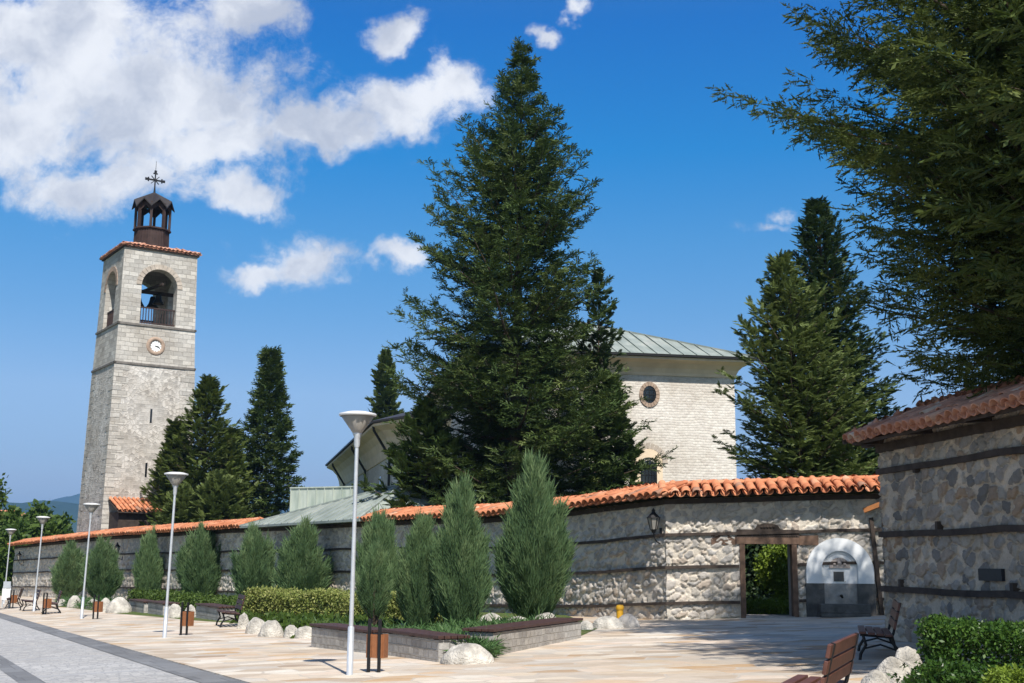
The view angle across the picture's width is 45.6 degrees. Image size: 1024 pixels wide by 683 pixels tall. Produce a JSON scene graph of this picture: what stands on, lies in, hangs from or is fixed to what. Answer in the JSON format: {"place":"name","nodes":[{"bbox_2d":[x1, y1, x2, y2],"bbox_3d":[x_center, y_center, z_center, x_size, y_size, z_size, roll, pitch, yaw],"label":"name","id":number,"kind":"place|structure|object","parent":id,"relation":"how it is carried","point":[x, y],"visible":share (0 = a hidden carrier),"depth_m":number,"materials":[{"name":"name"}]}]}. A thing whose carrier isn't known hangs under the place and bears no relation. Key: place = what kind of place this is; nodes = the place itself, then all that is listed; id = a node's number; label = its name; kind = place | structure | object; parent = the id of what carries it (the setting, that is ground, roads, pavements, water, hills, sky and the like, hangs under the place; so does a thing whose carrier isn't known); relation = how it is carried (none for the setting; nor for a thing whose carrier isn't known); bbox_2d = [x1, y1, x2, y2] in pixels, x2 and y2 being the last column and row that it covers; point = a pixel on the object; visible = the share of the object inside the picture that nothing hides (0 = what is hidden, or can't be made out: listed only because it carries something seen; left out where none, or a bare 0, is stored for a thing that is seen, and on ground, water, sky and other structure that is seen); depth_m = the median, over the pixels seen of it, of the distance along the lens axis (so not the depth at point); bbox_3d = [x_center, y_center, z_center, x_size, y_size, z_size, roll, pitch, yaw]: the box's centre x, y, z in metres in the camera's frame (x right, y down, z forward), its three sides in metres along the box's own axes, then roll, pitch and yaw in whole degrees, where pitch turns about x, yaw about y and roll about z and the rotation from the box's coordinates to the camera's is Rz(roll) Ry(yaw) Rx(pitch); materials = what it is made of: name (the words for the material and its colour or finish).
{"place":"outdoors","nodes":[
{"label":"outdoors","id":0,"kind":"place"},
{"bbox_2d":[1,500,79,532],"bbox_3d":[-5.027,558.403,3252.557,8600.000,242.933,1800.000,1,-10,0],"label":"hills","id":1,"kind":"structure","parent":0,"point":[71,509],"depth_m":3176.52,"materials":[{"name":"blue"}]},
{"bbox_2d":[0,618,200,682],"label":"road","id":2,"kind":"structure","parent":0,"point":[46,657],"depth_m":21.93,"materials":[{"name":"grey stone"}]},
{"bbox_2d":[0,655,45,682],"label":"paving strip","id":3,"kind":"object","parent":2,"relation":"attached to","point":[17,673],"visible":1,"depth_m":19.95,"materials":[{"name":"stone"}]},
{"bbox_2d":[51,492,289,513],"bbox_3d":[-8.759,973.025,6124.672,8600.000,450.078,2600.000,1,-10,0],"label":"hills","id":4,"kind":"structure","parent":0,"point":[73,499],"depth_m":5935.19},
{"bbox_2d":[339,411,376,674],"bbox_3d":[-2.346,2.978,18.064,0.570,3.910,0.570,1,-10,0],"label":"lamp post","id":5,"kind":"object","parent":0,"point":[357,422],"visible":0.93,"depth_m":18.13,"materials":[{"name":"beige"}]},
{"bbox_2d":[0,591,788,614],"bbox_3d":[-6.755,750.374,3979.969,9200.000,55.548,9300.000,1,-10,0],"label":"ground","id":6,"kind":"structure","parent":0,"point":[747,613],"depth_m":33.78,"materials":[{"name":"green plant"}]},
{"bbox_2d":[0,472,11,519],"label":"leafy tree","id":7,"kind":"object","parent":6,"relation":"on","point":[3,497],"visible":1,"depth_m":51.91,"materials":[{"name":"green plant"}]},
{"bbox_2d":[0,502,30,590],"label":"leafy tree","id":8,"kind":"object","parent":6,"relation":"on","point":[12,514],"visible":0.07,"depth_m":110.95,"materials":[{"name":"green plant"}]},
{"bbox_2d":[0,517,36,588],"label":"leafy tree","id":9,"kind":"object","parent":6,"relation":"on","point":[19,533],"visible":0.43,"depth_m":97.38,"materials":[{"name":"green plant"}]},
{"bbox_2d":[20,499,58,529],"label":"leafy tree","id":10,"kind":"object","parent":6,"relation":"on","point":[42,509],"visible":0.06,"depth_m":115.85,"materials":[{"name":"green plant"}]},
{"bbox_2d":[25,513,71,537],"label":"leafy tree","id":11,"kind":"object","parent":6,"relation":"on","point":[51,527],"visible":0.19,"depth_m":101.98,"materials":[{"name":"green plant"}]},
{"bbox_2d":[52,511,75,533],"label":"leafy tree","id":12,"kind":"object","parent":6,"relation":"on","point":[64,517],"visible":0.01,"depth_m":124.60,"materials":[{"name":"green plant"}]},
{"bbox_2d":[49,539,85,596],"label":"juniper shrub","id":13,"kind":"object","parent":6,"relation":"on","point":[65,579],"visible":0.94,"depth_m":68.17,"materials":[{"name":"green plant"}]},
{"bbox_2d":[108,496,165,528],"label":"porch","id":14,"kind":"object","parent":6,"relation":"on","point":[132,512],"visible":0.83,"depth_m":74.66,"materials":[{"name":"tile"}]},
{"bbox_2d":[76,161,201,532],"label":"bell tower","id":15,"kind":"structure","parent":6,"relation":"on","point":[142,380],"depth_m":78.99,"materials":[{"name":"stone"}]},
{"bbox_2d":[139,418,199,525],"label":"thuja tree","id":16,"kind":"object","parent":6,"relation":"on","point":[172,428],"visible":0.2,"depth_m":76.65,"materials":[{"name":"green plant"}]},
{"bbox_2d":[151,482,207,524],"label":"thuja tree","id":17,"kind":"object","parent":6,"relation":"on","point":[184,497],"visible":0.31,"depth_m":70.66,"materials":[{"name":"green plant"}]},
{"bbox_2d":[141,373,265,523],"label":"thuja tree","id":18,"kind":"object","parent":6,"relation":"on","point":[204,453],"visible":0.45,"depth_m":75.37,"materials":[{"name":"green plant"}]},
{"bbox_2d":[188,469,250,521],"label":"thuja tree","id":19,"kind":"object","parent":6,"relation":"on","point":[218,491],"visible":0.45,"depth_m":70.70,"materials":[{"name":"green plant"}]},
{"bbox_2d":[213,426,259,517],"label":"thuja tree","id":20,"kind":"object","parent":6,"relation":"on","point":[245,478],"visible":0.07,"depth_m":78.18,"materials":[{"name":"green plant"}]},
{"bbox_2d":[240,345,306,517],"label":"spruce tree","id":21,"kind":"object","parent":6,"relation":"on","point":[271,374],"visible":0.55,"depth_m":81.56,"materials":[{"name":"green plant"}]},
{"bbox_2d":[239,482,437,527],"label":"annex","id":22,"kind":"object","parent":6,"relation":"on","point":[328,505],"visible":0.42,"depth_m":48.82,"materials":[{"name":"grey metal"}]},
{"bbox_2d":[364,348,404,420],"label":"thuja tree","id":23,"kind":"object","parent":6,"relation":"on","point":[385,400],"visible":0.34,"depth_m":120.44,"materials":[{"name":"green plant"}]},
{"bbox_2d":[352,396,481,508],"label":"fir tree","id":24,"kind":"object","parent":6,"relation":"on","point":[404,468],"visible":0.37,"depth_m":46.78,"materials":[{"name":"green plant"}]},
{"bbox_2d":[381,36,677,505],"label":"fir tree","id":25,"kind":"object","parent":6,"relation":"on","point":[524,242],"visible":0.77,"depth_m":48.01,"materials":[{"name":"green plant"}]},
{"bbox_2d":[325,322,756,502],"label":"church","id":26,"kind":"structure","parent":6,"relation":"on","point":[685,407],"depth_m":55.15,"materials":[{"name":"stone"}]},
{"bbox_2d":[639,382,659,406],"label":"oval window","id":27,"kind":"structure","parent":26,"relation":"in","point":[649,389],"depth_m":54.96,"materials":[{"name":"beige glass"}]},
{"bbox_2d":[636,443,667,483],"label":"arched window","id":28,"kind":"structure","parent":26,"relation":"in","point":[648,477],"depth_m":54.38,"materials":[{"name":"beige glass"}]},
{"bbox_2d":[559,266,647,490],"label":"cypress tree","id":29,"kind":"object","parent":6,"relation":"on","point":[597,336],"visible":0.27,"depth_m":51.02,"materials":[{"name":"green plant"}]},
{"bbox_2d":[577,369,649,492],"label":"fir tree","id":30,"kind":"object","parent":6,"relation":"on","point":[635,451],"visible":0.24,"depth_m":48.98,"materials":[{"name":"green plant"}]},
{"bbox_2d":[745,544,778,599],"bbox_3d":[7.192,6.923,38.818,4.292,3.584,3.972,-9,-14,41],"label":"garden tree","id":31,"kind":"object","parent":6,"relation":"on","point":[753,589],"visible":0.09,"depth_m":37.21,"materials":[{"name":"green plant"}]},
{"bbox_2d":[746,596,788,613],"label":"shrub","id":32,"kind":"object","parent":6,"relation":"on","point":[766,605],"visible":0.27,"depth_m":33.57,"materials":[{"name":"green plant"}]},
{"bbox_2d":[753,544,788,610],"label":"garden bush","id":33,"kind":"object","parent":6,"relation":"on","point":[777,560],"visible":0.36,"depth_m":34.80,"materials":[{"name":"green plant"}]},
{"bbox_2d":[711,248,898,479],"bbox_3d":[10.042,2.803,40.185,6.860,11.889,6.015,1,-10,0],"label":"conifer tree","id":34,"kind":"object","parent":6,"relation":"on","point":[793,399],"visible":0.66,"depth_m":39.60,"materials":[{"name":"green plant"}]},
{"bbox_2d":[771,195,907,475],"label":"cypress tree","id":35,"kind":"object","parent":6,"relation":"on","point":[827,244],"visible":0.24,"depth_m":46.36,"materials":[{"name":"green plant"}]},
{"bbox_2d":[705,0,1023,403],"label":"spruce tree","id":36,"kind":"object","parent":6,"relation":"on","point":[988,323],"visible":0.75,"depth_m":20.68,"materials":[{"name":"green plant"}]},
{"bbox_2d":[890,0,1023,306],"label":"spruce tree","id":37,"kind":"object","parent":6,"relation":"on","point":[997,274],"visible":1,"depth_m":15.00,"materials":[{"name":"green plant"}]},
{"bbox_2d":[913,612,1023,671],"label":"hedge","id":38,"kind":"object","parent":6,"relation":"on","point":[943,635],"visible":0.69,"depth_m":12.20,"materials":[{"name":"green plant"}]},
{"bbox_2d":[0,596,1018,682],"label":"plaza paving","id":39,"kind":"structure","parent":0,"point":[757,650],"depth_m":21.09,"materials":[{"name":"stone"}]},
{"bbox_2d":[1,581,11,607],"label":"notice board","id":40,"kind":"object","parent":39,"relation":"on","point":[6,588],"visible":0.86,"depth_m":56.75,"materials":[{"name":"white"}]},
{"bbox_2d":[3,529,15,602],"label":"lamp post","id":41,"kind":"object","parent":39,"relation":"on","point":[10,532],"visible":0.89,"depth_m":64.79,"materials":[{"name":"beige"}]},
{"bbox_2d":[8,590,17,608],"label":"litter bin","id":42,"kind":"object","parent":39,"relation":"on","point":[13,598],"visible":1,"depth_m":55.17,"materials":[{"name":"wood"}]},
{"bbox_2d":[20,589,40,610],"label":"park bench","id":43,"kind":"object","parent":39,"relation":"on","point":[37,596],"visible":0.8,"depth_m":51.09,"materials":[{"name":"black metal"}]},
{"bbox_2d":[33,516,49,610],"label":"lamp post","id":44,"kind":"object","parent":39,"relation":"on","point":[43,520],"visible":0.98,"depth_m":50.73,"materials":[{"name":"beige"}]},
{"bbox_2d":[40,593,51,614],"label":"litter bin","id":45,"kind":"object","parent":39,"relation":"on","point":[47,602],"visible":0.98,"depth_m":46.19,"materials":[{"name":"wood"}]},
{"bbox_2d":[41,590,61,613],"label":"park bench","id":46,"kind":"object","parent":39,"relation":"on","point":[58,599],"visible":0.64,"depth_m":46.87,"materials":[{"name":"black metal"}]},
{"bbox_2d":[80,503,99,618],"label":"lamp post","id":47,"kind":"object","parent":39,"relation":"on","point":[91,508],"visible":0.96,"depth_m":41.54,"materials":[{"name":"beige"}]},
{"bbox_2d":[92,595,102,618],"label":"litter bin","id":48,"kind":"object","parent":39,"relation":"on","point":[98,606],"visible":0.91,"depth_m":40.48,"materials":[{"name":"wood"}]},
{"bbox_2d":[0,613,244,682],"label":"paving strip","id":49,"kind":"object","parent":39,"relation":"on","point":[195,674],"visible":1,"depth_m":22.94,"materials":[{"name":"stone"}]},
{"bbox_2d":[162,472,187,637],"bbox_3d":[-8.094,5.051,28.865,0.570,3.910,0.570,1,-10,0],"label":"lamp post","id":50,"kind":"object","parent":39,"relation":"on","point":[175,479],"visible":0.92,"depth_m":28.94,"materials":[{"name":"beige"}]},
{"bbox_2d":[180,602,193,634],"bbox_3d":[-7.870,6.713,29.413,0.286,0.820,0.268,-4,-11,23],"label":"litter bin","id":51,"kind":"object","parent":39,"relation":"on","point":[187,618],"visible":0.88,"depth_m":29.36,"materials":[{"name":"wood"}]},
{"bbox_2d":[214,594,245,627],"bbox_3d":[-7.713,7.392,33.408,0.740,0.891,1.600,4,-11,-18],"label":"park bench","id":52,"kind":"object","parent":39,"relation":"on","point":[237,606],"visible":0.91,"depth_m":33.08,"materials":[{"name":"black metal"}]},
{"bbox_2d":[58,603,596,634],"bbox_3d":[-8.972,9.771,44.098,9.825,0.698,53.022,6,-12,-28],"label":"planting bed","id":53,"kind":"object","parent":39,"relation":"on","point":[583,632],"visible":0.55,"depth_m":37.27,"materials":[{"name":"plant"}]},
{"bbox_2d":[66,596,80,607],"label":"boulder","id":54,"kind":"object","parent":53,"relation":"on","point":[72,600],"visible":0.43,"depth_m":53.60,"materials":[{"name":"stone"}]},
{"bbox_2d":[53,592,125,607],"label":"ground cover","id":55,"kind":"object","parent":53,"relation":"on","point":[88,602],"visible":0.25,"depth_m":54.63,"materials":[{"name":"plant"}]},
{"bbox_2d":[77,534,125,597],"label":"juniper shrub","id":56,"kind":"object","parent":53,"relation":"on","point":[104,575],"visible":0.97,"depth_m":62.38,"materials":[{"name":"green plant"}]},
{"bbox_2d":[105,597,131,612],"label":"boulder","id":57,"kind":"object","parent":53,"relation":"on","point":[119,605],"visible":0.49,"depth_m":45.57,"materials":[{"name":"stone"}]},
{"bbox_2d":[128,599,150,612],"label":"stone bench","id":58,"kind":"object","parent":53,"relation":"on","point":[139,605],"visible":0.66,"depth_m":45.56,"materials":[{"name":"stone"}]},
{"bbox_2d":[131,521,165,591],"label":"juniper shrub","id":59,"kind":"object","parent":53,"relation":"on","point":[148,569],"visible":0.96,"depth_m":59.94,"materials":[{"name":"green plant"}]},
{"bbox_2d":[147,600,179,614],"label":"stone bench","id":60,"kind":"object","parent":53,"relation":"on","point":[156,607],"visible":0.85,"depth_m":42.95,"materials":[{"name":"stone"}]},
{"bbox_2d":[168,604,180,617],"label":"boulder","id":61,"kind":"object","parent":53,"relation":"on","point":[174,610],"visible":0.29,"depth_m":39.97,"materials":[{"name":"stone"}]},
{"bbox_2d":[172,519,222,594],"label":"juniper shrub","id":62,"kind":"object","parent":53,"relation":"on","point":[197,564],"visible":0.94,"depth_m":54.86,"materials":[{"name":"green plant"}]},
{"bbox_2d":[127,586,280,610],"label":"hedge","id":63,"kind":"object","parent":53,"relation":"on","point":[192,598],"visible":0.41,"depth_m":45.05,"materials":[{"name":"green plant"}]},
{"bbox_2d":[195,603,234,620],"bbox_3d":[-9.305,8.572,38.200,0.585,0.620,3.004,6,-12,-27],"label":"stone bench","id":64,"kind":"object","parent":53,"relation":"on","point":[206,611],"visible":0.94,"depth_m":37.76,"materials":[{"name":"stone"}]},
{"bbox_2d":[237,613,248,628],"bbox_3d":[-7.032,7.431,31.858,0.324,0.669,0.253,1,-10,0],"label":"boulder","id":65,"kind":"object","parent":53,"relation":"on","point":[243,621],"visible":0.46,"depth_m":31.79,"materials":[{"name":"stone"}]},
{"bbox_2d":[228,519,277,594],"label":"juniper shrub","id":66,"kind":"object","parent":53,"relation":"on","point":[253,561],"visible":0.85,"depth_m":48.10,"materials":[{"name":"green plant"}]},
{"bbox_2d":[245,617,264,633],"bbox_3d":[-6.180,6.985,29.419,0.553,0.635,0.458,1,-10,0],"label":"boulder","id":67,"kind":"object","parent":53,"relation":"on","point":[254,625],"visible":0.43,"depth_m":29.28,"materials":[{"name":"stone"}]},
{"bbox_2d":[258,620,283,636],"bbox_3d":[-5.553,6.728,28.054,0.599,0.612,0.591,1,-10,0],"label":"boulder","id":68,"kind":"object","parent":53,"relation":"on","point":[270,628],"visible":0.51,"depth_m":27.89,"materials":[{"name":"stone"}]},
{"bbox_2d":[283,625,296,637],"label":"boulder","id":69,"kind":"object","parent":53,"relation":"on","point":[289,631],"visible":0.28,"depth_m":27.38,"materials":[{"name":"stone"}]},
{"bbox_2d":[270,513,334,602],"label":"juniper shrub","id":70,"kind":"object","parent":53,"relation":"on","point":[301,565],"visible":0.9,"depth_m":45.60,"materials":[{"name":"green plant"}]},
{"bbox_2d":[294,626,311,638],"bbox_3d":[-4.585,6.543,27.008,0.499,0.470,0.370,-3,-11,21],"label":"boulder","id":71,"kind":"object","parent":53,"relation":"on","point":[304,632],"visible":0.4,"depth_m":26.89,"materials":[{"name":"stone"}]},
{"bbox_2d":[229,608,403,638],"bbox_3d":[-5.444,7.965,34.521,4.776,1.042,15.516,5,-11,-21],"label":"ground cover","id":72,"kind":"object","parent":53,"relation":"on","point":[285,619],"visible":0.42,"depth_m":30.79,"materials":[{"name":"green plant"}]},
{"bbox_2d":[241,585,442,623],"bbox_3d":[-4.699,7.303,33.185,2.093,1.324,7.499,10,-14,-42],"label":"hedge","id":73,"kind":"object","parent":53,"relation":"on","point":[263,599],"visible":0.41,"depth_m":33.45,"materials":[{"name":"green plant"}]},
{"bbox_2d":[303,610,440,630],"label":"ground cover","id":74,"kind":"object","parent":53,"relation":"on","point":[423,627],"visible":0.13,"depth_m":27.30,"materials":[{"name":"plant"}]},
{"bbox_2d":[354,535,395,626],"bbox_3d":[-3.186,5.656,28.096,1.034,2.411,1.039,1,-10,-3],"label":"juniper shrub","id":75,"kind":"object","parent":53,"relation":"on","point":[373,586],"visible":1,"depth_m":27.87,"materials":[{"name":"green plant"}]},
{"bbox_2d":[351,504,398,590],"bbox_3d":[-4.073,6.675,37.218,1.853,3.660,1.729,-7,-13,37],"label":"juniper shrub","id":76,"kind":"object","parent":53,"relation":"on","point":[379,530],"visible":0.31,"depth_m":37.03,"materials":[{"name":"green plant"}]},
{"bbox_2d":[394,509,438,626],"bbox_3d":[-2.117,5.346,28.440,1.399,3.092,1.410,-4,-11,23],"label":"juniper shrub","id":77,"kind":"object","parent":53,"relation":"on","point":[413,594],"visible":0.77,"depth_m":28.04,"materials":[{"name":"green plant"}]},
{"bbox_2d":[428,470,497,622],"bbox_3d":[-1.110,4.849,28.151,1.665,3.923,1.591,-2,-11,16],"label":"juniper shrub","id":78,"kind":"object","parent":53,"relation":"on","point":[462,584],"visible":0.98,"depth_m":27.71,"materials":[{"name":"green plant"}]},
{"bbox_2d":[440,643,494,664],"bbox_3d":[-0.710,5.063,19.345,0.881,0.540,0.633,1,-10,0],"label":"boulder","id":79,"kind":"object","parent":53,"relation":"on","point":[466,653],"visible":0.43,"depth_m":19.16,"materials":[{"name":"stone"}]},
{"bbox_2d":[425,611,556,657],"bbox_3d":[-0.289,5.679,24.072,3.380,0.679,9.663,1,-10,0],"label":"ground cover","id":80,"kind":"object","parent":53,"relation":"on","point":[493,647],"visible":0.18,"depth_m":23.89,"materials":[{"name":"plant"}]},
{"bbox_2d":[490,446,578,618],"bbox_3d":[0.588,4.987,31.218,2.375,4.714,2.322,-1,-10,8],"label":"juniper shrub","id":81,"kind":"object","parent":53,"relation":"on","point":[535,550],"visible":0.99,"depth_m":30.70,"materials":[{"name":"green plant"}]},
{"bbox_2d":[581,620,593,629],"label":"boulder","id":82,"kind":"object","parent":53,"relation":"on","point":[586,625],"visible":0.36,"depth_m":27.67,"materials":[{"name":"stone"}]},
{"bbox_2d":[309,623,387,652],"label":"low planter wall","id":83,"kind":"structure","parent":39,"relation":"on","point":[334,636],"depth_m":23.08,"materials":[{"name":"stone"}]},
{"bbox_2d":[7,480,691,619],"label":"stone wall","id":84,"kind":"structure","parent":39,"relation":"on","point":[620,555],"depth_m":35.41,"materials":[{"name":"stone"}]},
{"bbox_2d":[647,508,661,545],"bbox_3d":[3.755,4.878,32.059,0.329,0.980,0.524,-5,-12,29],"label":"wall lantern","id":85,"kind":"object","parent":84,"relation":"attached to","point":[653,518],"depth_m":31.96,"materials":[{"name":"black metal"}]},
{"bbox_2d":[366,619,387,672],"bbox_3d":[-2.022,4.551,18.126,0.286,0.820,0.268,-3,-11,20],"label":"litter bin","id":86,"kind":"object","parent":39,"relation":"on","point":[377,645],"visible":0.86,"depth_m":18.07,"materials":[{"name":"wood"}]},
{"bbox_2d":[382,628,469,661],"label":"low planter wall","id":87,"kind":"structure","parent":39,"relation":"on","point":[421,644],"depth_m":20.29,"materials":[{"name":"stone"}]},
{"bbox_2d":[592,616,623,628],"bbox_3d":[2.236,6.613,28.339,0.785,0.435,0.652,1,-10,0],"label":"boulder","id":88,"kind":"object","parent":39,"relation":"on","point":[607,622],"visible":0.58,"depth_m":28.14,"materials":[{"name":"stone"}]},
{"bbox_2d":[616,605,623,617],"bbox_3d":[2.650,6.734,29.902,0.200,0.540,0.195,1,-10,0],"label":"bollard","id":89,"kind":"object","parent":39,"relation":"on","point":[619,610],"visible":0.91,"depth_m":29.85,"materials":[{"name":"metal"}]},
{"bbox_2d":[618,613,639,627],"bbox_3d":[2.714,6.630,28.548,0.583,0.503,0.576,1,-10,0],"label":"boulder","id":90,"kind":"object","parent":39,"relation":"on","point":[628,620],"visible":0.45,"depth_m":28.35,"materials":[{"name":"stone"}]},
{"bbox_2d":[658,474,885,619],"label":"stone wall","id":91,"kind":"structure","parent":39,"relation":"on","point":[714,527],"depth_m":31.82,"materials":[{"name":"stone"}]},
{"bbox_2d":[805,538,876,616],"bbox_3d":[8.462,6.098,31.263,1.760,2.090,0.780,0,-10,4],"label":"drinking fountain","id":92,"kind":"object","parent":91,"relation":"attached to","point":[830,592],"visible":0.98,"depth_m":31.43,"materials":[{"name":"stone"}]},
{"bbox_2d":[782,632,858,682],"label":"park bench","id":93,"kind":"object","parent":39,"relation":"on","point":[838,662],"visible":1,"depth_m":11.13,"materials":[{"name":"brown wood"}]},
{"bbox_2d":[861,669,889,682],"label":"boulder","id":94,"kind":"object","parent":39,"relation":"on","point":[875,676],"visible":1,"depth_m":13.38,"materials":[{"name":"stone"}]},
{"bbox_2d":[857,599,900,659],"bbox_3d":[5.768,4.527,19.144,0.740,0.891,2.050,-2,-11,15],"label":"park bench","id":95,"kind":"object","parent":39,"relation":"on","point":[881,632],"visible":0.88,"depth_m":18.36,"materials":[{"name":"black metal"}]},
{"bbox_2d":[876,656,910,682],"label":"boulder","id":96,"kind":"object","parent":39,"relation":"on","point":[891,665],"visible":0.63,"depth_m":14.34,"materials":[{"name":"stone"}]},
{"bbox_2d":[895,646,921,677],"bbox_3d":[4.912,4.139,15.112,0.441,0.698,0.385,1,-10,0],"label":"boulder","id":97,"kind":"object","parent":39,"relation":"on","point":[908,656],"visible":0.41,"depth_m":15.05,"materials":[{"name":"stone"}]},
{"bbox_2d":[842,375,1023,652],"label":"stone wall","id":98,"kind":"structure","parent":39,"relation":"on","point":[950,473],"depth_m":20.42,"materials":[{"name":"stone"}]},
{"bbox_2d":[978,569,1004,580],"bbox_3d":[7.578,3.688,19.255,0.060,0.190,0.680,2,-10,-9],"label":"wall plaque","id":99,"kind":"object","parent":98,"relation":"attached to","point":[991,574],"depth_m":19.20,"materials":[{"name":"metal"}]},
{"bbox_2d":[886,655,1023,682],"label":"shrub","id":100,"kind":"object","parent":39,"relation":"on","point":[937,671],"visible":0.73,"depth_m":11.36,"materials":[{"name":"green plant"}]},
{"bbox_2d":[981,662,1023,682],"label":"shrub","id":101,"kind":"object","parent":39,"relation":"on","point":[1005,674],"visible":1,"depth_m":10.44,"materials":[{"name":"green plant"}]},
{"bbox_2d":[0,0,1023,502],"label":"sky","id":102,"kind":"structure","parent":0,"point":[286,139],"materials":[{"name":"blue"}]},
{"bbox_2d":[462,617,582,655],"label":"low planter wall","id":103,"kind":"structure","parent":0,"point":[524,635],"depth_m":22.40,"materials":[{"name":"stone"}]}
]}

